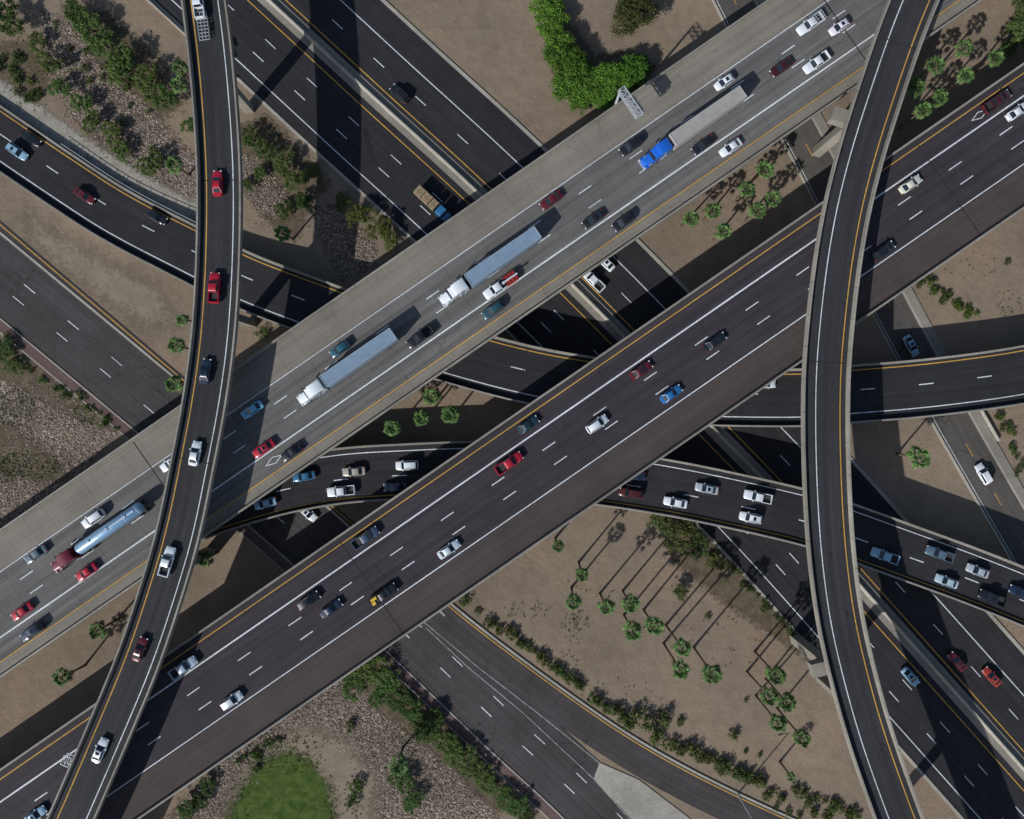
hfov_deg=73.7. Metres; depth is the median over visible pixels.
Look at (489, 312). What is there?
suv
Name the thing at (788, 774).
palm tree
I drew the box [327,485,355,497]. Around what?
pickup truck
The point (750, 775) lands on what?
shrub
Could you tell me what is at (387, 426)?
palm tree
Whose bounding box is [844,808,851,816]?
shrub
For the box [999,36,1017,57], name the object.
tree
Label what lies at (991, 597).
pickup truck
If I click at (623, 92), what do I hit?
tree
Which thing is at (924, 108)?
palm tree
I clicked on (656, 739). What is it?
shrub
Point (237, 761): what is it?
shrub
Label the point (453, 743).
tree
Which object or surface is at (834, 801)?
shrub
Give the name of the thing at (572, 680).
shrub
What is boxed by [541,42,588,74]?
tree
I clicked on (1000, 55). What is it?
palm tree
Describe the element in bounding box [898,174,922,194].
car
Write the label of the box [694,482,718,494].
car
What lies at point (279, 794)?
lawn
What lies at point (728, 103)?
semi truck
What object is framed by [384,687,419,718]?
tree
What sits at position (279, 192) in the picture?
gravel bed
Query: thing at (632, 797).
gore paving
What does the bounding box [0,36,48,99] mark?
planted earth
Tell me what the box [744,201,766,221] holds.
palm tree
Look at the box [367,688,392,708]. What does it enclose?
tree
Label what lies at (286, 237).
palm tree
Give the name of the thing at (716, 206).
palm tree
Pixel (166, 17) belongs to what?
roadside barrier
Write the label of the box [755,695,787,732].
palm tree
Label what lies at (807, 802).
shrub
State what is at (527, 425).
car
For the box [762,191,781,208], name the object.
palm tree
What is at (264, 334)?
shrub
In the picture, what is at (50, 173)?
ramp bridge
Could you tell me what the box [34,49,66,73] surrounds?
tree
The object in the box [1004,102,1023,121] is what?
car
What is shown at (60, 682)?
palm tree
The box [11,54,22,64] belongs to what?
shrub
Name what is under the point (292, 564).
kerb
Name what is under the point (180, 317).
palm tree
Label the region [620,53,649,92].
tree
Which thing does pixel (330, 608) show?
car
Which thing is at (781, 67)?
car
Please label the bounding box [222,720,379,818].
sand bed
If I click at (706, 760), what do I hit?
shrub
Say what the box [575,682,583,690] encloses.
shrub
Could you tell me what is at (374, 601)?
cargo box
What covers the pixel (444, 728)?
planted earth
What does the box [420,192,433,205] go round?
timber crate
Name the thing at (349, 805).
shrub
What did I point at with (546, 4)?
tree
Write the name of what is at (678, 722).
shrub
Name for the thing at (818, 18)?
pickup truck
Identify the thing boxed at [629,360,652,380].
car
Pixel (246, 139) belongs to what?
tree
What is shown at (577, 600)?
palm tree
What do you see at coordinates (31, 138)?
car
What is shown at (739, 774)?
shrub
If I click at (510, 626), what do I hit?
shrub
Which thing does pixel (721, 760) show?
shrub
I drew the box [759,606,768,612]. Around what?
shrub
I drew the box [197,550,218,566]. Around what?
palm tree
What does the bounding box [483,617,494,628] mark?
shrub
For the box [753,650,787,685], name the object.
palm tree
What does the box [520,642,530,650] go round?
shrub
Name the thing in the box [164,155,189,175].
palm tree
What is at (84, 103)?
tree
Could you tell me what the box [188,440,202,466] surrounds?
car
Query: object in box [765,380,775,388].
car
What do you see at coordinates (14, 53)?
shrub
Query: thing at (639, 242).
kerb
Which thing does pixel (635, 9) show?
tree
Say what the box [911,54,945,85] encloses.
palm tree
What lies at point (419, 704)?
tree
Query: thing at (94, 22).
tree
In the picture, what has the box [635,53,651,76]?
tree
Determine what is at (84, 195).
car
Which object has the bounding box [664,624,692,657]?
palm tree
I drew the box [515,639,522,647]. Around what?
shrub
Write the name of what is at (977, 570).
car
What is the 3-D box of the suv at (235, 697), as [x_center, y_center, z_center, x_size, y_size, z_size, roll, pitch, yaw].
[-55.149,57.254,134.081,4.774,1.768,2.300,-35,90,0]
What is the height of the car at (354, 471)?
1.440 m
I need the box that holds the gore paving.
[594,763,688,818]
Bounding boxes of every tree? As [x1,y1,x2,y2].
[0,0,24,36]
[0,332,15,364]
[2,358,23,374]
[29,30,48,53]
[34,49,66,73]
[46,77,72,97]
[50,664,85,685]
[62,0,93,23]
[69,92,93,112]
[70,10,105,49]
[80,109,100,135]
[89,25,113,58]
[89,618,118,639]
[100,121,121,147]
[105,40,137,85]
[105,61,126,85]
[110,139,129,163]
[130,62,158,95]
[134,149,163,176]
[148,80,179,112]
[163,375,183,392]
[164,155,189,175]
[166,337,188,353]
[168,75,190,97]
[171,59,189,81]
[175,797,195,818]
[176,314,191,325]
[179,117,193,131]
[190,793,208,809]
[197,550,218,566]
[198,775,216,796]
[241,124,262,147]
[243,178,256,191]
[253,162,266,181]
[254,139,279,161]
[272,147,294,178]
[273,225,293,242]
[274,199,295,221]
[284,169,309,190]
[291,192,316,211]
[305,161,320,178]
[335,191,351,212]
[342,671,367,702]
[345,204,378,228]
[350,655,393,685]
[364,215,391,240]
[367,668,401,693]
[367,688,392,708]
[382,229,397,253]
[383,420,400,435]
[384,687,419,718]
[385,772,415,794]
[388,746,409,776]
[402,698,422,724]
[402,788,425,816]
[409,722,436,744]
[410,708,443,736]
[413,410,430,425]
[423,388,441,405]
[426,731,458,753]
[441,404,459,423]
[443,737,463,765]
[450,744,480,770]
[460,752,486,780]
[474,764,498,794]
[489,783,515,804]
[494,793,528,817]
[515,808,534,818]
[527,0,564,15]
[532,2,569,37]
[539,20,574,57]
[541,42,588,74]
[549,57,591,101]
[552,537,563,552]
[557,84,572,101]
[566,586,582,610]
[567,66,608,108]
[571,89,590,116]
[574,561,588,581]
[576,54,593,74]
[591,87,614,111]
[595,59,634,99]
[597,592,616,614]
[609,0,661,39]
[614,80,631,100]
[619,590,640,613]
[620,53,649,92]
[623,614,641,641]
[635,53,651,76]
[642,609,664,636]
[646,514,674,537]
[661,516,699,552]
[662,642,690,678]
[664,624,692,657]
[671,582,687,601]
[680,210,699,228]
[683,530,709,560]
[692,646,722,684]
[702,202,720,221]
[705,552,727,569]
[712,222,731,241]
[735,180,756,200]
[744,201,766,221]
[746,671,779,705]
[750,161,774,181]
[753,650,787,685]
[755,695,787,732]
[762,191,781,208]
[764,677,796,712]
[776,707,811,748]
[778,760,795,781]
[895,444,930,469]
[898,101,932,128]
[905,76,926,97]
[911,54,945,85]
[916,89,948,117]
[937,39,973,67]
[940,66,974,95]
[973,48,1005,74]
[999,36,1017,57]
[1000,19,1023,47]
[1011,0,1023,22]
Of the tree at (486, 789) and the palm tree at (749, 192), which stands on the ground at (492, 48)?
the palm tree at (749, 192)
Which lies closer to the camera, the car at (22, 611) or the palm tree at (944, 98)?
the car at (22, 611)
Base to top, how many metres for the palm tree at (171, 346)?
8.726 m
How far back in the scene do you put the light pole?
142.49 m
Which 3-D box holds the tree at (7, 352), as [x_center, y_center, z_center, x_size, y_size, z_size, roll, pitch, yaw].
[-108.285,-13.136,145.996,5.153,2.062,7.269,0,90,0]
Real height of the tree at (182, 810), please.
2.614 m
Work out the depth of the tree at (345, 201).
145.01 m
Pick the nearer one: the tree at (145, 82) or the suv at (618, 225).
the suv at (618, 225)
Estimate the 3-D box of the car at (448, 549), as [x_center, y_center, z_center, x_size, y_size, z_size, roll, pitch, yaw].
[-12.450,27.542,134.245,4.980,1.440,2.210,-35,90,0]
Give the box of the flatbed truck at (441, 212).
[413,193,451,221]
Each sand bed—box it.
[18,211,180,330]
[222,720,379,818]
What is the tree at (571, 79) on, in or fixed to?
on the planted earth at (588, 53)
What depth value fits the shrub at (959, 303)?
146.33 m
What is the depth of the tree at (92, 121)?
144.56 m
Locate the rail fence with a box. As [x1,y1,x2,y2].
[62,144,195,222]
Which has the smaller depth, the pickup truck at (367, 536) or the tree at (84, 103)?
the pickup truck at (367, 536)
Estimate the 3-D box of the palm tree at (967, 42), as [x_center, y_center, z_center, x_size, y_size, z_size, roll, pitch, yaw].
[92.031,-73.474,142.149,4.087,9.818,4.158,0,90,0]
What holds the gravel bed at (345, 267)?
on the ground at (492, 48)
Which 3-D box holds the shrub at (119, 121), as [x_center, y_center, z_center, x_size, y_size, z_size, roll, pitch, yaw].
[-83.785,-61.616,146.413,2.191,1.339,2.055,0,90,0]
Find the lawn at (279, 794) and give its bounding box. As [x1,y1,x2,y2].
[225,746,337,818]
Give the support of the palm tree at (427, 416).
on the ground at (492, 48)
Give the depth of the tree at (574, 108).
143.92 m
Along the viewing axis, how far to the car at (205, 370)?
128.21 m
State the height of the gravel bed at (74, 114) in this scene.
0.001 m
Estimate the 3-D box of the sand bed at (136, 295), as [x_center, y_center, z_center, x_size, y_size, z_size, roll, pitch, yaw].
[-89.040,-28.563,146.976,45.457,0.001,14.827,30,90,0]
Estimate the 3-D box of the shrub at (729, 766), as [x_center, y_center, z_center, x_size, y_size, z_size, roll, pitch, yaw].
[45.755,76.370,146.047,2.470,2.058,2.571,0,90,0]
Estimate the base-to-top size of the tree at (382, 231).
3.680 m
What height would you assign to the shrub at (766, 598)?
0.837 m
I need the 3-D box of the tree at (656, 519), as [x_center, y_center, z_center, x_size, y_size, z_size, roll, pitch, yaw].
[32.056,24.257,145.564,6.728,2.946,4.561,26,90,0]
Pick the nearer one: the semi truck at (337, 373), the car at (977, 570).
the semi truck at (337, 373)
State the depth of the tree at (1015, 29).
144.25 m
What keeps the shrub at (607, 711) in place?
on the ground at (492, 48)
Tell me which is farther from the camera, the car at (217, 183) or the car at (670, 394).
the car at (670, 394)
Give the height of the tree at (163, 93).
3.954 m
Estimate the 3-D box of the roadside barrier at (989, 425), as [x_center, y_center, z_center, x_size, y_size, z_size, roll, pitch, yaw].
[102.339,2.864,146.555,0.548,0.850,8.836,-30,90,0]
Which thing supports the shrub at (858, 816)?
on the ground at (492, 48)
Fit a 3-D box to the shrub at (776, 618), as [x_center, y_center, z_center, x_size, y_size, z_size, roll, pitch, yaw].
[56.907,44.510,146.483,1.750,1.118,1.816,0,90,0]
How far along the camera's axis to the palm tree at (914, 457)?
138.44 m
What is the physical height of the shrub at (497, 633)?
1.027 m
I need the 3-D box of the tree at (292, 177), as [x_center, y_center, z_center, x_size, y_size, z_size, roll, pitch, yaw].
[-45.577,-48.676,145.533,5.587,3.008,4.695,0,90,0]
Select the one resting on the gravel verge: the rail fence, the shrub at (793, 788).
the rail fence
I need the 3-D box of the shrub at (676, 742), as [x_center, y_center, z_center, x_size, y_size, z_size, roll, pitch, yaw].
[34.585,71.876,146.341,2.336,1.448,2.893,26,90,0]
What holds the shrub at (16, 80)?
on the planted earth at (33, 74)
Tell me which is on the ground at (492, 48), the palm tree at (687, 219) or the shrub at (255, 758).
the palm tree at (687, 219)
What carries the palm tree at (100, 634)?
on the ground at (492, 48)
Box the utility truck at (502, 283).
[483,270,518,299]
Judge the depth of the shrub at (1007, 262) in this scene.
146.49 m
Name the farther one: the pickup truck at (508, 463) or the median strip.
the median strip
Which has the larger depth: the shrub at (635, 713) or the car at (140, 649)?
the shrub at (635, 713)
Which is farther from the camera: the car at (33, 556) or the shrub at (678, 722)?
the shrub at (678, 722)
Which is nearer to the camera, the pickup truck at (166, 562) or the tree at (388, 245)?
the pickup truck at (166, 562)
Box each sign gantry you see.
[60,753,73,767]
[615,86,643,118]
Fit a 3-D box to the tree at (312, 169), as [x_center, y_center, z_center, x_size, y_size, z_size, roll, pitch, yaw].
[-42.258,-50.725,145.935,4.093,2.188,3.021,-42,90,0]
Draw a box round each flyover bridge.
[46,0,256,818]
[789,0,939,818]
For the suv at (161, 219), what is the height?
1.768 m
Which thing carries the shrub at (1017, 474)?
on the ground at (492, 48)
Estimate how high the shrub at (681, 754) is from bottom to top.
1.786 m
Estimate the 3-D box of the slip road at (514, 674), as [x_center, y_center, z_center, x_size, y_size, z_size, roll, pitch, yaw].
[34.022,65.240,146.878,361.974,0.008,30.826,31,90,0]
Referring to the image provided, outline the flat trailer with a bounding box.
[196,9,211,40]
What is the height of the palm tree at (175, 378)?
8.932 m
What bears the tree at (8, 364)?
on the planted earth at (26, 360)
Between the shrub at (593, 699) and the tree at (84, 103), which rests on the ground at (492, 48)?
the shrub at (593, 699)
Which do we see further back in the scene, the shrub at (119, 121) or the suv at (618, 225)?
the shrub at (119, 121)
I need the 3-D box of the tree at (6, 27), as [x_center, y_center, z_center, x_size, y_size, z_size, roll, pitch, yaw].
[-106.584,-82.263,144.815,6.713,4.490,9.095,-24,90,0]
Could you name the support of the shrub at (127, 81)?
on the planted earth at (118, 37)
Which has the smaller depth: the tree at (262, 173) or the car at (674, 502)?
the car at (674, 502)
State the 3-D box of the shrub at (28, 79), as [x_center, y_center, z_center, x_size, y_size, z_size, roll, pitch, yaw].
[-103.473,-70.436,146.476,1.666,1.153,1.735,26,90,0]
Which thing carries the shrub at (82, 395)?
on the planted earth at (26, 360)
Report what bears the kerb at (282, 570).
on the ground at (492, 48)
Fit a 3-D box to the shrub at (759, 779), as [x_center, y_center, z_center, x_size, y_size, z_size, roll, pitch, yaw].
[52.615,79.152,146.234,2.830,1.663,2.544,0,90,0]
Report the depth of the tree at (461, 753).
144.77 m
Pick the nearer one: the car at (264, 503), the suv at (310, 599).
the suv at (310, 599)
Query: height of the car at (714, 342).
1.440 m
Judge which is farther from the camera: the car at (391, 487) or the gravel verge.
the gravel verge
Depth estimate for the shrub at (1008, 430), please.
146.32 m
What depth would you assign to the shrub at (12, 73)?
146.50 m
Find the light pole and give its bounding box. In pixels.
[737,794,752,818]
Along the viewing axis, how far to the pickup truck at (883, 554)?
140.36 m
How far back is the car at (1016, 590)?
140.56 m
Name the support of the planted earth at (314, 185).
on the ground at (492, 48)
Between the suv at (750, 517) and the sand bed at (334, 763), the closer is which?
the suv at (750, 517)
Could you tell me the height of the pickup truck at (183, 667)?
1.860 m
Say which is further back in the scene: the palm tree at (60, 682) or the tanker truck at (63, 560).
the palm tree at (60, 682)
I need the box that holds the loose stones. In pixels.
[0,16,495,818]
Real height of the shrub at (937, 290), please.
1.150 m
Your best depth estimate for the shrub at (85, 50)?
146.35 m
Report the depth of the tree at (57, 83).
144.57 m
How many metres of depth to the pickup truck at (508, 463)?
133.87 m
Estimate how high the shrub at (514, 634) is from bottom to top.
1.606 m
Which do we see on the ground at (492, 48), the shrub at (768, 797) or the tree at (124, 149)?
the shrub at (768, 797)
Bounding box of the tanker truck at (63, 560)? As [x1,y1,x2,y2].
[51,500,150,572]
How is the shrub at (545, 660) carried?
on the ground at (492, 48)
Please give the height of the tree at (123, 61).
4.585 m
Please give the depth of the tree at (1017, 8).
144.75 m
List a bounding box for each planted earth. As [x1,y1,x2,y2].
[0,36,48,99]
[0,345,110,428]
[0,421,71,483]
[64,6,182,122]
[240,114,330,242]
[360,661,517,814]
[548,15,655,106]
[660,517,808,660]
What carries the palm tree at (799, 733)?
on the ground at (492, 48)
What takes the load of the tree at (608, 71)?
on the planted earth at (588, 53)
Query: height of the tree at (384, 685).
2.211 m
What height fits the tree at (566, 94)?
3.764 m
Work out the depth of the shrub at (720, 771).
145.91 m
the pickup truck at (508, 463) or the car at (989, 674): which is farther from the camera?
the car at (989, 674)
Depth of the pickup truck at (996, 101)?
133.86 m
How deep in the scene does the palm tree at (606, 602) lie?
136.57 m
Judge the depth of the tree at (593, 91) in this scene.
142.81 m
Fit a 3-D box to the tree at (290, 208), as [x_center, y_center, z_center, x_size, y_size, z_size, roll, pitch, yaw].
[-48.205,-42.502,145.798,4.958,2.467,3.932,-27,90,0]
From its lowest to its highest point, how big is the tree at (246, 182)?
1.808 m
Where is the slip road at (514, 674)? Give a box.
[0,222,788,818]
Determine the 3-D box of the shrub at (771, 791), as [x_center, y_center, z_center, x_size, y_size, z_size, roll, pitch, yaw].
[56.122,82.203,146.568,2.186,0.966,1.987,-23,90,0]
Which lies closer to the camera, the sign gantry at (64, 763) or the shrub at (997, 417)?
the sign gantry at (64, 763)
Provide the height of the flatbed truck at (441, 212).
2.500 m
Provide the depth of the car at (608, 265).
145.73 m
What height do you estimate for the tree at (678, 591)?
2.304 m
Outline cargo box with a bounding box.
[370,596,379,605]
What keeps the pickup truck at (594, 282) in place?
on the freeway
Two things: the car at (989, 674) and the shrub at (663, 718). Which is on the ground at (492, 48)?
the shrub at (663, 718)
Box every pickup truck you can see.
[157,546,176,577]
[167,655,198,680]
[192,0,205,19]
[207,272,221,303]
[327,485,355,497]
[350,526,379,550]
[368,582,397,607]
[406,324,434,348]
[494,451,523,475]
[583,271,605,292]
[743,489,772,504]
[796,9,825,35]
[802,50,831,74]
[870,547,900,564]
[924,545,954,562]
[977,589,1006,606]
[980,89,1011,114]
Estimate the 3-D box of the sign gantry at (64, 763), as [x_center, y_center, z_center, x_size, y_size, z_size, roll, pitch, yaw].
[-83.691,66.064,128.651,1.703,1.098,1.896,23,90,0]
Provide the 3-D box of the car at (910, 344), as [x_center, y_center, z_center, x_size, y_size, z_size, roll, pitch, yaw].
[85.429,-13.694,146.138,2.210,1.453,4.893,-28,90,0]
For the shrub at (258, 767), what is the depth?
146.28 m
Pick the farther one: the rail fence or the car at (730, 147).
the rail fence
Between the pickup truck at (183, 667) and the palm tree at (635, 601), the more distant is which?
the palm tree at (635, 601)
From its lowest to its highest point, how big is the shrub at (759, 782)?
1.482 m
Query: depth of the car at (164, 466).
134.07 m
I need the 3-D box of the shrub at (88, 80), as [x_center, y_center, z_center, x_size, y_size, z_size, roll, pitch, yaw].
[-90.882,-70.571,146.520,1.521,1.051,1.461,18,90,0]
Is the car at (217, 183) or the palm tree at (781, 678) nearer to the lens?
the car at (217, 183)
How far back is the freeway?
146.90 m
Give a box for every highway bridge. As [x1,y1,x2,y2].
[0,0,982,677]
[0,63,1023,818]
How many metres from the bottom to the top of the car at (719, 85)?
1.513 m
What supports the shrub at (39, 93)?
on the planted earth at (33, 74)
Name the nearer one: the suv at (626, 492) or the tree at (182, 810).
the suv at (626, 492)
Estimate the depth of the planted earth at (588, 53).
146.98 m
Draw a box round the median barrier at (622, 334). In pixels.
[266,0,1023,770]
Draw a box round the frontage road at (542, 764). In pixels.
[0,262,630,818]
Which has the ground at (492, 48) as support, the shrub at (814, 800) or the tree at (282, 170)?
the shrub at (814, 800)
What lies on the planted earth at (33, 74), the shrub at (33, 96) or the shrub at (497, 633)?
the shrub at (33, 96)
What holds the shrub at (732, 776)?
on the ground at (492, 48)
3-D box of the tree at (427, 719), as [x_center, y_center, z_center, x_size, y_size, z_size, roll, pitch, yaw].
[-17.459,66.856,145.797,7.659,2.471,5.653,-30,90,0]
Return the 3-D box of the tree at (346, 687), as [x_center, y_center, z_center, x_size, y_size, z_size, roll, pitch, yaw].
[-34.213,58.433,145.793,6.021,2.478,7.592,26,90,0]
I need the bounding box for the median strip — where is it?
[258,0,1023,780]
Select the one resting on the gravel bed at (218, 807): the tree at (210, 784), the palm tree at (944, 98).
the tree at (210, 784)
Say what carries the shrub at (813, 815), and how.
on the ground at (492, 48)
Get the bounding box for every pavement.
[0,320,561,818]
[756,0,1023,504]
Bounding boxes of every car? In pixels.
[10,602,33,620]
[19,129,41,146]
[23,544,48,564]
[23,805,47,818]
[73,186,95,204]
[75,562,98,581]
[91,737,109,763]
[132,636,148,662]
[159,458,169,472]
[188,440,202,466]
[199,358,212,384]
[211,170,223,196]
[240,400,263,419]
[251,438,275,458]
[254,496,276,509]
[280,443,303,461]
[293,470,315,481]
[300,509,317,522]
[318,599,342,619]
[329,340,351,357]
[342,466,365,476]
[383,482,406,492]
[436,539,460,559]
[516,415,539,434]
[539,190,563,209]
[581,209,605,228]
[601,259,614,271]
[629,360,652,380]
[633,472,645,479]
[659,384,682,403]
[663,496,687,508]
[691,135,714,154]
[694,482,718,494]
[702,332,726,351]
[713,72,735,91]
[718,137,742,157]
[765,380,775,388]
[769,57,793,77]
[828,17,850,36]
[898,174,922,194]
[900,666,919,686]
[902,334,918,356]
[934,573,959,588]
[947,651,967,671]
[965,563,989,578]
[981,666,1001,687]
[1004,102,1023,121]
[1007,584,1023,598]
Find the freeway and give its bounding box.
[155,0,1023,818]
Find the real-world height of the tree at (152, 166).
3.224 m
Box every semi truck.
[296,328,398,406]
[438,226,541,306]
[637,86,746,170]
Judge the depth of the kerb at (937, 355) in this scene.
146.77 m
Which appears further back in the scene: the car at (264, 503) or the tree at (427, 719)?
the tree at (427, 719)
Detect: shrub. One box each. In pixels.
[8,70,17,76]
[11,50,21,55]
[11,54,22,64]
[11,75,21,84]
[13,86,23,97]
[25,76,33,85]
[27,92,37,102]
[35,91,42,97]
[78,391,84,400]
[79,64,87,72]
[81,46,89,55]
[85,77,91,83]
[100,63,108,70]
[116,117,125,126]
[123,78,131,88]
[234,758,240,765]
[251,751,262,763]
[251,765,261,773]
[254,326,268,340]
[265,738,273,746]
[346,721,355,732]
[346,795,359,808]
[348,777,362,794]
[458,595,471,607]
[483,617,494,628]
[495,626,504,636]
[502,625,511,636]
[505,627,518,641]
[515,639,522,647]
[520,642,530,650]
[524,645,532,652]
[530,647,538,654]
[535,650,544,661]
[535,654,548,667]
[540,654,550,666]
[546,662,556,671]
[554,666,564,676]
[561,672,570,680]
[564,672,574,684]
[573,675,580,685]
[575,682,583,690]
[586,693,601,705]
[592,695,603,707]
[602,705,611,714]
[610,704,619,715]
[611,707,627,722]
[621,719,632,729]
[629,706,649,727]
[640,719,664,743]
[649,731,665,747]
[653,708,670,729]
[662,739,675,752]
[668,738,679,751]
[674,745,686,756]
[676,718,683,727]
[683,741,701,759]
[685,741,694,752]
[694,753,704,763]
[702,752,711,765]
[706,753,715,763]
[713,761,728,776]
[715,756,728,768]
[720,760,731,773]
[726,730,738,741]
[727,769,739,778]
[730,565,739,575]
[734,767,747,782]
[744,771,757,785]
[751,773,763,782]
[754,776,766,789]
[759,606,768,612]
[761,597,768,605]
[761,792,772,801]
[769,787,778,796]
[773,613,780,619]
[775,795,784,804]
[781,621,788,628]
[790,785,798,793]
[794,787,805,799]
[803,801,811,809]
[809,795,816,805]
[810,812,818,818]
[826,807,836,817]
[829,798,840,808]
[830,798,840,808]
[835,805,845,814]
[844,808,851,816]
[850,809,862,818]
[926,276,934,286]
[931,286,938,293]
[939,295,947,305]
[941,291,948,299]
[944,291,952,297]
[953,302,961,309]
[963,309,973,319]
[993,413,1003,419]
[1004,259,1011,265]
[1006,426,1016,435]
[1013,467,1022,477]
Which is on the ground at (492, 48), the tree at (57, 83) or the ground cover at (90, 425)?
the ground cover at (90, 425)
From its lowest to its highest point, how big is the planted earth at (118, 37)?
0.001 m
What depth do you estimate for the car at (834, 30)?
133.89 m
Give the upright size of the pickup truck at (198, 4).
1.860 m
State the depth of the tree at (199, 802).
145.43 m
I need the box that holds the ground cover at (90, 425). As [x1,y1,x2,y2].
[0,39,1021,818]
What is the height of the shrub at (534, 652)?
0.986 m
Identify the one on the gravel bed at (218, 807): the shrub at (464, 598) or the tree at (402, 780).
the tree at (402, 780)
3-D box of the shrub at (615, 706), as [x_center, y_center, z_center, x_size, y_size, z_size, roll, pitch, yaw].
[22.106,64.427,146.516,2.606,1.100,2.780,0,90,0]
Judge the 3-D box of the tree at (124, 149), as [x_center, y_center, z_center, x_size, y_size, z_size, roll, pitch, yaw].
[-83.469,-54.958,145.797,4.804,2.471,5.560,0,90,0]
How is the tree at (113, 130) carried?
on the gravel bed at (74, 114)
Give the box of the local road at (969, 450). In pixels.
[715,0,1023,565]
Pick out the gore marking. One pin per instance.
(520, 710)
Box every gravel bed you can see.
[0,377,119,528]
[39,8,195,202]
[166,680,498,818]
[242,154,287,220]
[310,204,377,281]
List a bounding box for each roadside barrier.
[146,0,184,35]
[979,411,1000,440]
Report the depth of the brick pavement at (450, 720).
146.78 m
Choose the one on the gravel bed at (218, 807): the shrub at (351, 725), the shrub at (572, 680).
the shrub at (351, 725)
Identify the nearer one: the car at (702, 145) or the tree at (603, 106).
the car at (702, 145)
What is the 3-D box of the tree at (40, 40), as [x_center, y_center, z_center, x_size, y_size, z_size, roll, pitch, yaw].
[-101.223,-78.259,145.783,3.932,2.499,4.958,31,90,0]
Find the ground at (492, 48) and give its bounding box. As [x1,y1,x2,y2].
[0,0,1023,818]
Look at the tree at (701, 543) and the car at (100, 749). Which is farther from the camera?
the tree at (701, 543)
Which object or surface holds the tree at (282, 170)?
on the planted earth at (314, 185)
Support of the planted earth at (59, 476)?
on the gravel bed at (81, 455)
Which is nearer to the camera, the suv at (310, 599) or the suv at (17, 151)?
the suv at (310, 599)
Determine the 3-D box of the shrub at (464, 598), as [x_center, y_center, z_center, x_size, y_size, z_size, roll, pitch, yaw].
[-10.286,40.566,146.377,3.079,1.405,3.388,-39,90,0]
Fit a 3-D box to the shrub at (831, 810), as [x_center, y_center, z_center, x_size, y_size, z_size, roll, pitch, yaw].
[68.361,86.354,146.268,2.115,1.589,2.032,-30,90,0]
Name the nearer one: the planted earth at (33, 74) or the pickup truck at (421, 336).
the pickup truck at (421, 336)
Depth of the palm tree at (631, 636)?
135.43 m
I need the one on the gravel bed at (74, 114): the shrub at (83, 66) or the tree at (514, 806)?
the shrub at (83, 66)
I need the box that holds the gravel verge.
[0,80,195,224]
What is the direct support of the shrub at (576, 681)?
on the ground at (492, 48)
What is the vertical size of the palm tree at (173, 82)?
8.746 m
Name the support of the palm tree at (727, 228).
on the ground at (492, 48)
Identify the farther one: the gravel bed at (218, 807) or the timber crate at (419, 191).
the gravel bed at (218, 807)
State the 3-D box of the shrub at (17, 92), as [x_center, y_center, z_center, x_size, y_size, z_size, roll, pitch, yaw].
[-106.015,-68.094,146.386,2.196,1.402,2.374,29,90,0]
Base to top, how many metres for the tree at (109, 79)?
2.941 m
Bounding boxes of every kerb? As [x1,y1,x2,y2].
[0,232,444,615]
[0,318,564,818]
[0,332,548,818]
[151,0,963,818]
[381,0,1023,654]
[450,603,794,818]
[712,0,1012,561]
[754,0,1023,508]
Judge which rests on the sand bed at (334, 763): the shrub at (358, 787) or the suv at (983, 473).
the shrub at (358, 787)
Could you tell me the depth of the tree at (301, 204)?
145.12 m
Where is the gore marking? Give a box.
[424,622,629,818]
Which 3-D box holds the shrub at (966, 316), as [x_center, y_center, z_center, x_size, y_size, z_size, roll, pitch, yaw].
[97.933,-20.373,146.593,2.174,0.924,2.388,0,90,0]
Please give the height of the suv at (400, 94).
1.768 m
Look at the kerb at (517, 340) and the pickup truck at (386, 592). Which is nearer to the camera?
the pickup truck at (386, 592)
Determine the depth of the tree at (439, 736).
145.08 m
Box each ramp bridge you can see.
[0,105,1023,426]
[201,441,1023,626]
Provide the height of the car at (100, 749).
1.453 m
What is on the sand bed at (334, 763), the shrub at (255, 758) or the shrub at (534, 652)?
the shrub at (255, 758)
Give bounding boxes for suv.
[5,142,28,160]
[19,621,44,641]
[81,508,106,528]
[144,208,167,224]
[219,690,243,710]
[296,590,320,611]
[390,84,410,103]
[395,460,418,470]
[481,299,504,319]
[585,414,608,433]
[611,212,635,231]
[618,135,643,156]
[618,487,642,498]
[739,511,762,523]
[871,240,895,260]
[974,463,993,485]
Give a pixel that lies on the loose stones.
(126, 138)
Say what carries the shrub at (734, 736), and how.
on the ground at (492, 48)
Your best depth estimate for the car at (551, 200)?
134.01 m
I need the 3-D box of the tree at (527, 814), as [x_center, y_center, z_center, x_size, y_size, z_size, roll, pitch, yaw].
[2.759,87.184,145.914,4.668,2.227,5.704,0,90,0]
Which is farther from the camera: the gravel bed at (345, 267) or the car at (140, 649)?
the gravel bed at (345, 267)
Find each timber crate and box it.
[413,185,426,199]
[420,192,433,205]
[428,198,438,210]
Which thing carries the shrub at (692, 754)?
on the ground at (492, 48)

